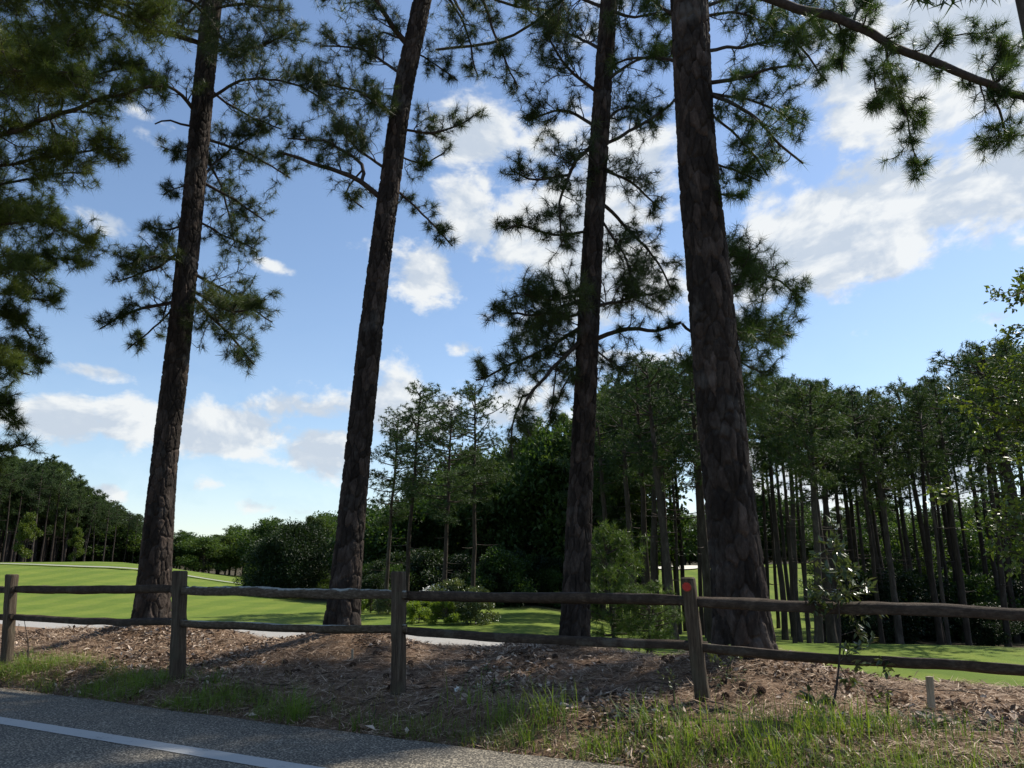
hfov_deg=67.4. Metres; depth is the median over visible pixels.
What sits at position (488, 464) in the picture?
pine tree
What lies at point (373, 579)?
shrub
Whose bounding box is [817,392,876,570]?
pine tree
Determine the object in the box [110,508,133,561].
pine tree
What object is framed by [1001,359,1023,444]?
pine tree
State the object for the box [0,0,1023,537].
sky
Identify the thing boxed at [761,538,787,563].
broadleaf tree
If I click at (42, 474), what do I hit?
pine tree
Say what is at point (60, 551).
broadleaf tree
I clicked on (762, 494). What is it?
pine tree
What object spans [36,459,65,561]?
pine tree
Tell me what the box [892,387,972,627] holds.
pine tree
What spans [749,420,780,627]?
pine tree
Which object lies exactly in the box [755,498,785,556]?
broadleaf tree
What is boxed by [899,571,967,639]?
shrub
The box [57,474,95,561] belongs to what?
pine tree
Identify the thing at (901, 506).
pine tree
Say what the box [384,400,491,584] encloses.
pine tree
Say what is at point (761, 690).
pine cone
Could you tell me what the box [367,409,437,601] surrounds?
pine tree
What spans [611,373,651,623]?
pine tree
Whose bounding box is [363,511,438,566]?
broadleaf tree
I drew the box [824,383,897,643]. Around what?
pine tree
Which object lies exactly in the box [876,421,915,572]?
pine tree
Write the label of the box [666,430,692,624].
pine tree
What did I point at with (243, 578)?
shrub
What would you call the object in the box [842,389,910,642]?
pine tree
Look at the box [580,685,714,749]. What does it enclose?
grass clump
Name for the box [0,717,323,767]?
road line
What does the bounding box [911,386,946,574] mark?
pine tree
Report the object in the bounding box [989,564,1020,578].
shrub
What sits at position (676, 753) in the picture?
grass clump
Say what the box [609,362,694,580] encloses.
pine tree
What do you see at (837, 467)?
pine tree
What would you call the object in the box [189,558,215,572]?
broadleaf tree
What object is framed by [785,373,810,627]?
pine tree
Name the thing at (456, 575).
shrub
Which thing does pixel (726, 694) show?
pine cone
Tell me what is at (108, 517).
pine tree
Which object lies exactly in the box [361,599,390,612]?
shrub
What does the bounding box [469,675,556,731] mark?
grass clump
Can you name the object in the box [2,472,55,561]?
pine tree
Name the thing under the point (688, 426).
pine tree
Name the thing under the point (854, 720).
grass clump
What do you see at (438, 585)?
flowering shrub
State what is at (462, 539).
pine tree
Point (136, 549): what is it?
broadleaf tree
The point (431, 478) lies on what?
broadleaf tree
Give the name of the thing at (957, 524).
broadleaf tree
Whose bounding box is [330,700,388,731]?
grass clump
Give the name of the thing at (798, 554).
broadleaf tree
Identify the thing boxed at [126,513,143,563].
pine tree
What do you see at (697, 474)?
pine tree
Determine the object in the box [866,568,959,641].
shrub
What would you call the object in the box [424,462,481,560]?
broadleaf tree
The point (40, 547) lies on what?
broadleaf tree
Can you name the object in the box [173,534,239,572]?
broadleaf tree
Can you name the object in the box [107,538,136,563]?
broadleaf tree
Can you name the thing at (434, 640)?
cart path
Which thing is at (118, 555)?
broadleaf tree
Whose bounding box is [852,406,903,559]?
pine tree
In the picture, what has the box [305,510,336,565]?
broadleaf tree
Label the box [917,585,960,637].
shrub
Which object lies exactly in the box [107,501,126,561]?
pine tree
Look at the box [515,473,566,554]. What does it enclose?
broadleaf tree
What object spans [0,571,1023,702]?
split rail fence
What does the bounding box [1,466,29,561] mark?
pine tree
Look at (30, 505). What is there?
pine tree
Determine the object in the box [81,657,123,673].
grass clump
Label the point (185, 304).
leaning pine
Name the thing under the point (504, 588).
shrub
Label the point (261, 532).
broadleaf tree
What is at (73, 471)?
pine tree
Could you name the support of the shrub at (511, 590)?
on the ground at (532, 619)
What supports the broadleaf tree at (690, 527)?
on the ground at (532, 619)
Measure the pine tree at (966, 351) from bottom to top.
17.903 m
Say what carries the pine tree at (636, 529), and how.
on the ground at (532, 619)
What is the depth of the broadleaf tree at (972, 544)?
53.24 m
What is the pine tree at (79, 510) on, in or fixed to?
on the ground at (532, 619)
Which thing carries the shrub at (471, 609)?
on the ground at (532, 619)
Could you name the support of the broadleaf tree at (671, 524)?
on the ground at (532, 619)
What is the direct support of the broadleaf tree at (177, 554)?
on the ground at (532, 619)
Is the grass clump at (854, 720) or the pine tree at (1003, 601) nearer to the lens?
the grass clump at (854, 720)
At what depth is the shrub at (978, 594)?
36.99 m
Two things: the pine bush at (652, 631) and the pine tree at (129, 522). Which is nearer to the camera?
the pine bush at (652, 631)
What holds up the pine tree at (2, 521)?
on the ground at (532, 619)
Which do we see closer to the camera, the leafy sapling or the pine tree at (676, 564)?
the leafy sapling
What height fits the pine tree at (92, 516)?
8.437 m
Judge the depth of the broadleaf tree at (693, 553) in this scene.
98.85 m
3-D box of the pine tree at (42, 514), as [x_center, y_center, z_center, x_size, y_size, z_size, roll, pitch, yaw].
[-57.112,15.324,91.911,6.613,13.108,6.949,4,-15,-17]
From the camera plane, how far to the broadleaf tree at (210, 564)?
105.91 m
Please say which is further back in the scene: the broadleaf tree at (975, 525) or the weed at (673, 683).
the broadleaf tree at (975, 525)
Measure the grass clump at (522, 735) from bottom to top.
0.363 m
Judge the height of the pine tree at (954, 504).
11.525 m
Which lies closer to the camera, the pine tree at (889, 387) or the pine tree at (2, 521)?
the pine tree at (889, 387)
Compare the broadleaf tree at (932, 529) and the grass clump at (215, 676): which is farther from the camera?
the broadleaf tree at (932, 529)
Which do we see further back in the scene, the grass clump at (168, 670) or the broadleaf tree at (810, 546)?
the broadleaf tree at (810, 546)
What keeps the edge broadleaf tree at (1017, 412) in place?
on the ground at (532, 619)
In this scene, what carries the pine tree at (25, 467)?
on the ground at (532, 619)
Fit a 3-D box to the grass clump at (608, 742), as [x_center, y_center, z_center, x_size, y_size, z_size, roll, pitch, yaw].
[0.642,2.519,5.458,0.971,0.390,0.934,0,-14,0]
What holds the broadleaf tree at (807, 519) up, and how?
on the ground at (532, 619)
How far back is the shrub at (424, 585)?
39.80 m
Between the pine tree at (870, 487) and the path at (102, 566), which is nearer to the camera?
the pine tree at (870, 487)
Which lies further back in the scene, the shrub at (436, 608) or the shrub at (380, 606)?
the shrub at (380, 606)
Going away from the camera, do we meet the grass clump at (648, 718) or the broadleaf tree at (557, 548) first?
the grass clump at (648, 718)
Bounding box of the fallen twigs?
[1,628,1023,767]
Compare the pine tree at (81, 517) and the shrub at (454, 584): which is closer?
the shrub at (454, 584)
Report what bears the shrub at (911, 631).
on the ground at (532, 619)
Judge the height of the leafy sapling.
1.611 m
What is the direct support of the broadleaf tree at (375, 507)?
on the ground at (532, 619)
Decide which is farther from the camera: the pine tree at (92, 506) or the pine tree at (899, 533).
the pine tree at (92, 506)
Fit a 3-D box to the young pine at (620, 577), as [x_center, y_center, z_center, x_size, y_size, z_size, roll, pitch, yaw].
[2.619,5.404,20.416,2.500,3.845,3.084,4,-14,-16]
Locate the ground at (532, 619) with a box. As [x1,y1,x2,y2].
[0,560,1023,767]
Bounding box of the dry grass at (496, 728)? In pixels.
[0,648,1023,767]
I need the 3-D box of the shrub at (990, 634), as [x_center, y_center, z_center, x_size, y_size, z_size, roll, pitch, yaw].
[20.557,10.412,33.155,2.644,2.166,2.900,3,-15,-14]
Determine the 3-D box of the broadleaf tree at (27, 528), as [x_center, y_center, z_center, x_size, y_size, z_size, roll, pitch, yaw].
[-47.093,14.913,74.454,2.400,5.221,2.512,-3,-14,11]
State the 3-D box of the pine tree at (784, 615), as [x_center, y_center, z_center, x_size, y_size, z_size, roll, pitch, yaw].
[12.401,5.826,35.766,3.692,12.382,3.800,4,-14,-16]
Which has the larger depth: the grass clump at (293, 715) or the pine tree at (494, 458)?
the pine tree at (494, 458)
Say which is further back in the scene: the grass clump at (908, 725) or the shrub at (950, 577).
the shrub at (950, 577)
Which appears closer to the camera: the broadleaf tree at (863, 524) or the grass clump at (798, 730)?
the grass clump at (798, 730)
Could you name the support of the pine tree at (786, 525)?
on the ground at (532, 619)
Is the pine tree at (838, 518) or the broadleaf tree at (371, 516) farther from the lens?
the broadleaf tree at (371, 516)
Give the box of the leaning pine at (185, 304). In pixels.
[80,0,369,625]
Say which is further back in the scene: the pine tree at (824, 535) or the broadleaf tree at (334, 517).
the broadleaf tree at (334, 517)
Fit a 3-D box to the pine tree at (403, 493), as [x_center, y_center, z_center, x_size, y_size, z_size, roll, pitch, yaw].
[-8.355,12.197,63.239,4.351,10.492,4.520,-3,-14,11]
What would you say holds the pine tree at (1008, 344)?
on the ground at (532, 619)
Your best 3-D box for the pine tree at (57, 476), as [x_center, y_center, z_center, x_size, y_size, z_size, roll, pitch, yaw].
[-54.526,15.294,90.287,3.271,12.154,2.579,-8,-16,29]
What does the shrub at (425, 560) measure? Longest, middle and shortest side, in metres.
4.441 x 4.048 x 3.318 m
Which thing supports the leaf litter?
on the ground at (532, 619)
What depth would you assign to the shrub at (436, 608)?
25.15 m
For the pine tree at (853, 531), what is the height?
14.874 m
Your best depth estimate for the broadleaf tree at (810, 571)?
64.17 m
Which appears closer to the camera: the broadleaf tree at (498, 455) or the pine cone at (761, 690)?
the pine cone at (761, 690)
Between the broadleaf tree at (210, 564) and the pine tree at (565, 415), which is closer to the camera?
the pine tree at (565, 415)
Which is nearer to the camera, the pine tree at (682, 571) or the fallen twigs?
the fallen twigs
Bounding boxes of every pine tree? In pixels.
[0,456,26,557]
[0,458,31,534]
[0,462,18,525]
[0,462,21,499]
[0,465,14,501]
[0,466,17,515]
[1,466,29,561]
[1,469,35,561]
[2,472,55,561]
[7,458,29,561]
[9,459,35,561]
[14,459,63,561]
[15,473,53,561]
[24,465,58,561]
[32,454,73,561]
[34,464,68,561]
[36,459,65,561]
[37,468,77,561]
[39,462,73,561]
[41,480,81,561]
[42,462,83,527]
[43,474,77,561]
[55,469,84,561]
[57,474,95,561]
[58,485,76,561]
[67,486,84,561]
[67,486,96,560]
[71,487,91,561]
[77,486,106,561]
[82,492,116,561]
[83,499,105,561]
[88,500,104,561]
[96,500,121,546]
[97,504,120,561]
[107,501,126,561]
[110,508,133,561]
[120,510,136,561]
[120,516,142,562]
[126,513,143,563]
[128,514,143,562]
[174,530,194,569]
[201,534,237,574]
[221,526,232,574]
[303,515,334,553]
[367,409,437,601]
[371,378,456,611]
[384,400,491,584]
[387,471,427,504]
[432,455,508,562]
[436,381,519,586]
[438,465,471,555]
[484,451,512,479]
[506,416,552,468]
[541,404,645,620]
[549,425,640,576]
[551,401,646,626]
[551,411,571,436]
[571,382,612,418]
[595,371,678,634]
[595,384,670,613]
[597,346,697,639]
[597,360,685,634]
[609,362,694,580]
[611,362,681,618]
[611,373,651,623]
[617,354,694,635]
[629,352,672,631]
[629,379,667,618]
[634,354,685,623]
[636,358,754,642]
[656,386,688,633]
[663,414,689,630]
[664,361,706,637]
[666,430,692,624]
[674,351,704,635]
[679,379,704,525]
[747,377,826,641]
[747,382,791,639]
[748,390,786,598]
[748,416,777,522]
[749,382,874,643]
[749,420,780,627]
[752,372,813,642]
[754,371,798,636]
[758,379,863,641]
[766,375,822,642]
[766,376,858,642]
[773,378,789,576]
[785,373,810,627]
[785,379,862,640]
[799,502,822,526]
[808,377,858,641]
[812,428,851,570]
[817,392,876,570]
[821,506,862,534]
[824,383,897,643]
[825,387,922,643]
[827,390,900,640]
[828,413,883,574]
[833,404,870,570]
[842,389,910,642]
[845,409,880,571]
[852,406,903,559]
[856,444,892,575]
[859,376,956,643]
[867,396,936,637]
[868,381,955,644]
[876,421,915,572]
[888,377,984,642]
[889,414,923,573]
[892,343,1023,595]
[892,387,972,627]
[894,376,956,644]
[898,366,981,645]
[902,0,1023,34]
[909,418,951,592]
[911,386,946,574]
[922,495,966,513]
[928,378,973,576]
[939,370,1023,642]
[940,369,989,576]
[942,339,1013,646]
[943,373,1010,601]
[948,341,1010,543]
[959,337,1023,560]
[966,353,1023,538]
[988,334,1023,448]
[989,362,1014,566]
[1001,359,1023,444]
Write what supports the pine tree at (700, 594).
on the ground at (532, 619)
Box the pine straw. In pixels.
[0,625,1023,767]
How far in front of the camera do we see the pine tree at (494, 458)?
54.83 m
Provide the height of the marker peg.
0.243 m
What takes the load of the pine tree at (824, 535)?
on the ground at (532, 619)
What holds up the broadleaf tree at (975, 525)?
on the ground at (532, 619)
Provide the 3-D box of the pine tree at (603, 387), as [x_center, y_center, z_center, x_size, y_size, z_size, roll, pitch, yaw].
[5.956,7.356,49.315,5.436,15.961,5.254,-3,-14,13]
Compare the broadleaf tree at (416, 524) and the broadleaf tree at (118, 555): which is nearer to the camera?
the broadleaf tree at (416, 524)
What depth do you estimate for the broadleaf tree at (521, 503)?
45.52 m
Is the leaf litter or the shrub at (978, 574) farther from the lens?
the shrub at (978, 574)
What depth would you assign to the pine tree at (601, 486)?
33.67 m
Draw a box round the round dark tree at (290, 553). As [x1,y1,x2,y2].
[234,517,334,588]
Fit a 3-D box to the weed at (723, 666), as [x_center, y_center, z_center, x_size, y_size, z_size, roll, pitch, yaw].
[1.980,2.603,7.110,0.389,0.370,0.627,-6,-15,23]
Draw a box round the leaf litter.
[0,625,1023,767]
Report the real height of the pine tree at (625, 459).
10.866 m
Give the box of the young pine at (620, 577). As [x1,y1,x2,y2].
[590,517,650,638]
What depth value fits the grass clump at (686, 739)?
5.54 m
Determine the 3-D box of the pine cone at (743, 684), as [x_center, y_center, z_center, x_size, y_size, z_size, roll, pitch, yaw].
[2.046,2.669,6.791,0.074,0.074,0.071,-6,-26,24]
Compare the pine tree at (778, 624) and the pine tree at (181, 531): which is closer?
the pine tree at (778, 624)
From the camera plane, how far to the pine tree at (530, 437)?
55.36 m
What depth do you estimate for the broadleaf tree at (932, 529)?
57.48 m
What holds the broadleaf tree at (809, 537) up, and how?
on the ground at (532, 619)
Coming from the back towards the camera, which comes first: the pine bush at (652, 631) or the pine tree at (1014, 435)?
the pine tree at (1014, 435)
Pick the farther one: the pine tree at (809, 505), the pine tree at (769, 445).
the pine tree at (809, 505)
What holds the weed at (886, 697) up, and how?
on the ground at (532, 619)
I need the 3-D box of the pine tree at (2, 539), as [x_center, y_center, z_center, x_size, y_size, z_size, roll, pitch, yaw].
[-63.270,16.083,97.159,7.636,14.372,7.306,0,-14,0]
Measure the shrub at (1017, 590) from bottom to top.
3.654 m
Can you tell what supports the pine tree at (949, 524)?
on the ground at (532, 619)
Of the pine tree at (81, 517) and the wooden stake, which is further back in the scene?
the pine tree at (81, 517)
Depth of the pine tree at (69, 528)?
95.01 m
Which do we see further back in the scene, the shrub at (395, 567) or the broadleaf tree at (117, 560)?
the broadleaf tree at (117, 560)
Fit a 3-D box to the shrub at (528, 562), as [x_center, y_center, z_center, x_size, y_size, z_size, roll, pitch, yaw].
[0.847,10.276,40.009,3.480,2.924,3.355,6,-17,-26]
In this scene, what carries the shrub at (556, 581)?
on the ground at (532, 619)
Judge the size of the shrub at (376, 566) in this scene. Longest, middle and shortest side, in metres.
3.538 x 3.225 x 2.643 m
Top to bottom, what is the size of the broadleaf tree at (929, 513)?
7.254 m
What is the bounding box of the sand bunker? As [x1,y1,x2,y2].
[658,565,697,568]
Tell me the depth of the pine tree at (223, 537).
99.72 m
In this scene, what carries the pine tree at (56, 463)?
on the ground at (532, 619)
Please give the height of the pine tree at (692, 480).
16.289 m
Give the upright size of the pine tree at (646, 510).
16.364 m
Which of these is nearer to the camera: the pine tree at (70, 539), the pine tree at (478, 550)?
the pine tree at (478, 550)
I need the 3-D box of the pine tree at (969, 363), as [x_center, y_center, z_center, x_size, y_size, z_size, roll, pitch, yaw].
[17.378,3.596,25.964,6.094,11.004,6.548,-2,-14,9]
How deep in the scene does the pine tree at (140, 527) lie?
103.28 m
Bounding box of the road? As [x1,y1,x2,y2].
[0,688,631,767]
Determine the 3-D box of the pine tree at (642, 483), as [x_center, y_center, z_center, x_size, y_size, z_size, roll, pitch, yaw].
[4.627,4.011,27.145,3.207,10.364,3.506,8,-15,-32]
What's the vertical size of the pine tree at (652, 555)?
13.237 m
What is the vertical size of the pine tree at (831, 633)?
9.042 m
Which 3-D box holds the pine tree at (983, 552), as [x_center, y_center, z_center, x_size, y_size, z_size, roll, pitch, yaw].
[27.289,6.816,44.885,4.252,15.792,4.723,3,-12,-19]
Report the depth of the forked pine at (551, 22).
10.74 m
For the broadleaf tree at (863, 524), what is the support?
on the ground at (532, 619)
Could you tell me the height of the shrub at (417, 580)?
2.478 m
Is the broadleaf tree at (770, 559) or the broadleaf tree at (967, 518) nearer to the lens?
the broadleaf tree at (967, 518)
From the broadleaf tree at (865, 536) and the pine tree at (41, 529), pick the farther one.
the pine tree at (41, 529)
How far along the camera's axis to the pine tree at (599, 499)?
44.47 m
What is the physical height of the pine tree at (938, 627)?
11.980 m
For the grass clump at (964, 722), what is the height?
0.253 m
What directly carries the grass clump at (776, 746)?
on the ground at (532, 619)
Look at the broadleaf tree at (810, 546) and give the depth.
99.93 m
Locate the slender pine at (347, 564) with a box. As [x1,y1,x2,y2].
[263,0,599,624]
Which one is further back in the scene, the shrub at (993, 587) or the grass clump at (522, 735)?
the shrub at (993, 587)
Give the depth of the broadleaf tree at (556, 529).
44.29 m
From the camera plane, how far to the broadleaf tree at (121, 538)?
102.36 m
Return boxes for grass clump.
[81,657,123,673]
[160,663,203,678]
[192,661,240,692]
[262,678,331,724]
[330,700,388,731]
[437,671,488,715]
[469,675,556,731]
[490,707,549,754]
[493,672,625,742]
[535,709,651,765]
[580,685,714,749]
[609,687,793,756]
[622,717,720,767]
[656,687,821,764]
[715,711,871,767]
[738,682,875,752]
[795,691,941,749]
[844,694,972,745]
[910,707,1023,745]
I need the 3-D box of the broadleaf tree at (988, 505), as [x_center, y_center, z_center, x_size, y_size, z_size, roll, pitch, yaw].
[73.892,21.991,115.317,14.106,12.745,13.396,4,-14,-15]
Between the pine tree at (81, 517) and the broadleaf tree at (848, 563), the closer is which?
the broadleaf tree at (848, 563)
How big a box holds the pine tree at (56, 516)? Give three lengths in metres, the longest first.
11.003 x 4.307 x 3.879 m
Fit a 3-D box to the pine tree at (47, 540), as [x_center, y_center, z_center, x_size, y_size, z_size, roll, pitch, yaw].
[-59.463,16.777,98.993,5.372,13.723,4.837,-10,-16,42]
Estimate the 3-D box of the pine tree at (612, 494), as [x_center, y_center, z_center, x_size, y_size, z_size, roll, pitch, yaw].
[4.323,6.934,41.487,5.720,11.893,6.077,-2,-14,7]
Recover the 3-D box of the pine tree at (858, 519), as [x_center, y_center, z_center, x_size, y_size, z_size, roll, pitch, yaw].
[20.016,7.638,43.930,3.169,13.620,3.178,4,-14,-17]
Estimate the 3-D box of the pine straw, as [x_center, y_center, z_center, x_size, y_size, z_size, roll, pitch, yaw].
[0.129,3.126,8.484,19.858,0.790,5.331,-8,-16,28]
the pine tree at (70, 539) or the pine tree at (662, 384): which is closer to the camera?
the pine tree at (662, 384)
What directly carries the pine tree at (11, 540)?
on the ground at (532, 619)
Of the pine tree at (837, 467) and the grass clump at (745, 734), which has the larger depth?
the pine tree at (837, 467)
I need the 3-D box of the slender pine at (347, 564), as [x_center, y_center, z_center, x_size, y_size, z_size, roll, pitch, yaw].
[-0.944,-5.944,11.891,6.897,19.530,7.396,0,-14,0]
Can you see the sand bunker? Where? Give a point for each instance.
(690, 566)
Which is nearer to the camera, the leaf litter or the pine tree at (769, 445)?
the leaf litter
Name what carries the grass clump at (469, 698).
on the ground at (532, 619)
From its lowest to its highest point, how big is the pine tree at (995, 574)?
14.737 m
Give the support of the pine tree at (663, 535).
on the ground at (532, 619)
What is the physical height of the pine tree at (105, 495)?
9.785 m
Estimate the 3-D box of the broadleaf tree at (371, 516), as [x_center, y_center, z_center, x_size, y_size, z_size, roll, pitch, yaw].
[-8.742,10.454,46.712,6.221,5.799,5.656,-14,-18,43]
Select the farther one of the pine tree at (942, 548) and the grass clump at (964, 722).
the pine tree at (942, 548)
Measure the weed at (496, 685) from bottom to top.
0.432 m
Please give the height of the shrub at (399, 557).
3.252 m
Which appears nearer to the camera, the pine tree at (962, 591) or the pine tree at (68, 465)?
the pine tree at (962, 591)
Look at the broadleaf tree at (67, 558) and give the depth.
100.26 m
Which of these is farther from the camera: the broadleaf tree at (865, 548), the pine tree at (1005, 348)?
the broadleaf tree at (865, 548)
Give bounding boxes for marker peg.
[351,649,353,659]
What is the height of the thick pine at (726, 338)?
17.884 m
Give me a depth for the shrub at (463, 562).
39.10 m
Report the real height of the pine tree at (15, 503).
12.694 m
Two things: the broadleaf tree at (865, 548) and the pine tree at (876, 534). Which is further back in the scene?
the broadleaf tree at (865, 548)
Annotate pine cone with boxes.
[721,692,729,698]
[739,681,747,689]
[757,686,765,693]
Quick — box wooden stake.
[925,676,935,709]
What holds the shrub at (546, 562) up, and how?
on the ground at (532, 619)
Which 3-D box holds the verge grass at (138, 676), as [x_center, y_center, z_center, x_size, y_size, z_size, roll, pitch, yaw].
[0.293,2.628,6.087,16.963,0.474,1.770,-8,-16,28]
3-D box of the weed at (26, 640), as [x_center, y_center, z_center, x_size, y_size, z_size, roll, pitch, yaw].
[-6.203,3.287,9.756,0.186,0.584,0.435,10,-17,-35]
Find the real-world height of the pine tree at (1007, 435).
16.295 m
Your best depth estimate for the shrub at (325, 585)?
52.43 m
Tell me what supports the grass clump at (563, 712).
on the ground at (532, 619)
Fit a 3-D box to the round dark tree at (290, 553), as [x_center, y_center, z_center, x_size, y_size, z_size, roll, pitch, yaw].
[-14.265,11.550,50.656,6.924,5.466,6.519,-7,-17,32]
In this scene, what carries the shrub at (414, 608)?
on the ground at (532, 619)
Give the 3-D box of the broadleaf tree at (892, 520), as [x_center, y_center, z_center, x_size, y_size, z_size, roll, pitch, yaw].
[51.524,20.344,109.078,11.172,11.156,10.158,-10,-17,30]
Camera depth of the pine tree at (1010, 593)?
36.76 m
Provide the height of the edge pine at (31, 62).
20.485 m
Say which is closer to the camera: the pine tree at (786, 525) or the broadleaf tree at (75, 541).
the pine tree at (786, 525)
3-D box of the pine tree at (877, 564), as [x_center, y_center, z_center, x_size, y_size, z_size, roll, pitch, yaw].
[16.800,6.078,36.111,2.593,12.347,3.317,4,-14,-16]
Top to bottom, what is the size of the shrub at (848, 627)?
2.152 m
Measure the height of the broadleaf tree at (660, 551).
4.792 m
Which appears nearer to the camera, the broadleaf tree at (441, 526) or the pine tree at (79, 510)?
the broadleaf tree at (441, 526)
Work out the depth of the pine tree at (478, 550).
45.58 m
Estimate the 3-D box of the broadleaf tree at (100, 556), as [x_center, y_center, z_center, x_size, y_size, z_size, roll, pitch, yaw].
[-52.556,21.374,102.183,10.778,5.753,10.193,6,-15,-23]
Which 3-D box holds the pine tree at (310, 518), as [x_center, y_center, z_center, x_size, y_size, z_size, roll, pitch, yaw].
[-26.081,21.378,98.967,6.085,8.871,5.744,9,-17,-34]
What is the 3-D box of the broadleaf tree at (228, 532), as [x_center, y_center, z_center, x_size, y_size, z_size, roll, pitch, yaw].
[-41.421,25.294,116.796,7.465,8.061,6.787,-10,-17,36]
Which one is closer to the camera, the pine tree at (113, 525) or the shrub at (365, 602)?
the shrub at (365, 602)
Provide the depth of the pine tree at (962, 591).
30.84 m
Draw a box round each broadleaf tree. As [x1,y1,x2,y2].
[0,528,65,559]
[12,512,43,561]
[37,523,114,561]
[39,541,121,561]
[67,526,85,561]
[76,526,141,563]
[78,540,137,561]
[96,534,140,561]
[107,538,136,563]
[122,533,178,566]
[172,531,216,569]
[172,546,201,568]
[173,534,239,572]
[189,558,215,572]
[194,537,234,573]
[219,528,260,574]
[221,523,247,575]
[235,516,282,566]
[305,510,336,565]
[321,499,406,572]
[322,510,337,562]
[327,508,423,574]
[363,495,456,564]
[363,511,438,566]
[401,490,469,555]
[416,442,493,500]
[422,477,540,564]
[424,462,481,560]
[482,437,520,562]
[484,415,598,576]
[494,426,597,567]
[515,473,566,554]
[518,428,607,586]
[525,408,660,605]
[531,457,696,615]
[648,534,672,565]
[660,511,708,564]
[679,541,697,562]
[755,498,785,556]
[756,488,812,563]
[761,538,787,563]
[768,538,812,563]
[788,504,822,563]
[797,530,812,563]
[797,540,838,559]
[798,553,813,588]
[809,557,870,579]
[811,525,899,581]
[843,493,910,529]
[846,539,897,571]
[855,515,901,569]
[865,521,952,575]
[897,514,975,569]
[905,505,959,545]
[924,266,1023,580]
[929,513,960,542]
[932,523,996,577]
[940,505,969,523]
[955,492,1006,513]
[957,508,988,527]
[963,509,1011,566]
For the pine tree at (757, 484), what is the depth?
41.87 m
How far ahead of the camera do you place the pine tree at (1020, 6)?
20.88 m
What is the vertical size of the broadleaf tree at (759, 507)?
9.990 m
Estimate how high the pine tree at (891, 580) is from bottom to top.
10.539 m
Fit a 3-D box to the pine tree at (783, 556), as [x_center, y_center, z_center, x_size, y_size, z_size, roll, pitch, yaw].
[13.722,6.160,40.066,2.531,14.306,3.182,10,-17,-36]
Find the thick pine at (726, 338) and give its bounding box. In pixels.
[604,0,1023,659]
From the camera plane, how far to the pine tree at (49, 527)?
93.77 m
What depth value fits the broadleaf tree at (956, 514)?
105.27 m
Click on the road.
(21, 747)
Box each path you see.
[0,620,501,645]
[2,563,240,583]
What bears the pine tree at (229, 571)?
on the ground at (532, 619)
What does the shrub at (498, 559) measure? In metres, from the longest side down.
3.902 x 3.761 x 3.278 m
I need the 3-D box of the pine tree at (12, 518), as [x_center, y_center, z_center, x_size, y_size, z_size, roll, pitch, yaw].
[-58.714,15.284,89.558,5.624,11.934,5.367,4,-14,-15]
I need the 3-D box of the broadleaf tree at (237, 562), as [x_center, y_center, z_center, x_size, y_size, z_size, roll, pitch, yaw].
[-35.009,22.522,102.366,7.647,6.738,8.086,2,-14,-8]
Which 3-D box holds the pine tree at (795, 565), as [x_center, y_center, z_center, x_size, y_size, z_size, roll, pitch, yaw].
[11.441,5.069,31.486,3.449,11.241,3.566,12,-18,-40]
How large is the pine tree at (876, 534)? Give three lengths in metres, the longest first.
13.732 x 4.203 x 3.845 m
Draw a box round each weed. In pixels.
[17,620,35,660]
[472,662,514,690]
[657,667,686,702]
[707,644,746,687]
[875,690,897,714]
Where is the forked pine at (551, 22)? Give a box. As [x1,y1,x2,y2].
[418,0,686,647]
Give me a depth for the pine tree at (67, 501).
92.05 m
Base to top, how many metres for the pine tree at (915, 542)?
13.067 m
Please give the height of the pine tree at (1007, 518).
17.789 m
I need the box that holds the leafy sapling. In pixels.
[798,516,895,715]
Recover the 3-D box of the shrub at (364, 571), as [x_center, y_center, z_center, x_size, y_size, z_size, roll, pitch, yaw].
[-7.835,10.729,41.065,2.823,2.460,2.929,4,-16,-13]
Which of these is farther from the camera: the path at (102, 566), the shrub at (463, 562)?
the path at (102, 566)
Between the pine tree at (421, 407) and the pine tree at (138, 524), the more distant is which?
the pine tree at (138, 524)
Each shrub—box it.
[231,562,256,585]
[305,571,330,588]
[361,572,390,606]
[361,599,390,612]
[362,562,372,581]
[363,559,396,589]
[364,548,428,583]
[371,589,390,614]
[378,564,419,602]
[389,545,449,601]
[390,562,423,590]
[406,601,441,623]
[420,602,471,624]
[421,582,457,609]
[422,571,459,587]
[424,552,482,590]
[430,577,478,618]
[448,585,500,624]
[450,571,470,590]
[458,555,529,605]
[462,544,539,607]
[488,574,528,606]
[514,553,553,604]
[520,554,563,603]
[526,564,563,608]
[823,599,883,642]
[839,567,932,643]
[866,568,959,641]
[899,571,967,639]
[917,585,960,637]
[922,574,1023,641]
[936,569,982,587]
[955,600,1023,646]
[970,569,992,578]
[983,573,1023,639]
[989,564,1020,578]
[1005,576,1023,640]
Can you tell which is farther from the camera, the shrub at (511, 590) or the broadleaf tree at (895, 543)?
the broadleaf tree at (895, 543)
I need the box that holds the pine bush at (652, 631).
[613,578,684,653]
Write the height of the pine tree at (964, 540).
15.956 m
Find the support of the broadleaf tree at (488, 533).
on the ground at (532, 619)
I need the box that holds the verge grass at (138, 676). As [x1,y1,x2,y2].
[0,646,1023,767]
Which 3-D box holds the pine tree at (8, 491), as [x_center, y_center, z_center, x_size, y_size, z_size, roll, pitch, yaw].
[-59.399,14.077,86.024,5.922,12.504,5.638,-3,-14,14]
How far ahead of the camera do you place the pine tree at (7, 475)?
84.22 m
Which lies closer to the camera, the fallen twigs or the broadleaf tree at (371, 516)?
the fallen twigs
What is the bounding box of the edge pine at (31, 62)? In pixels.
[0,0,199,487]

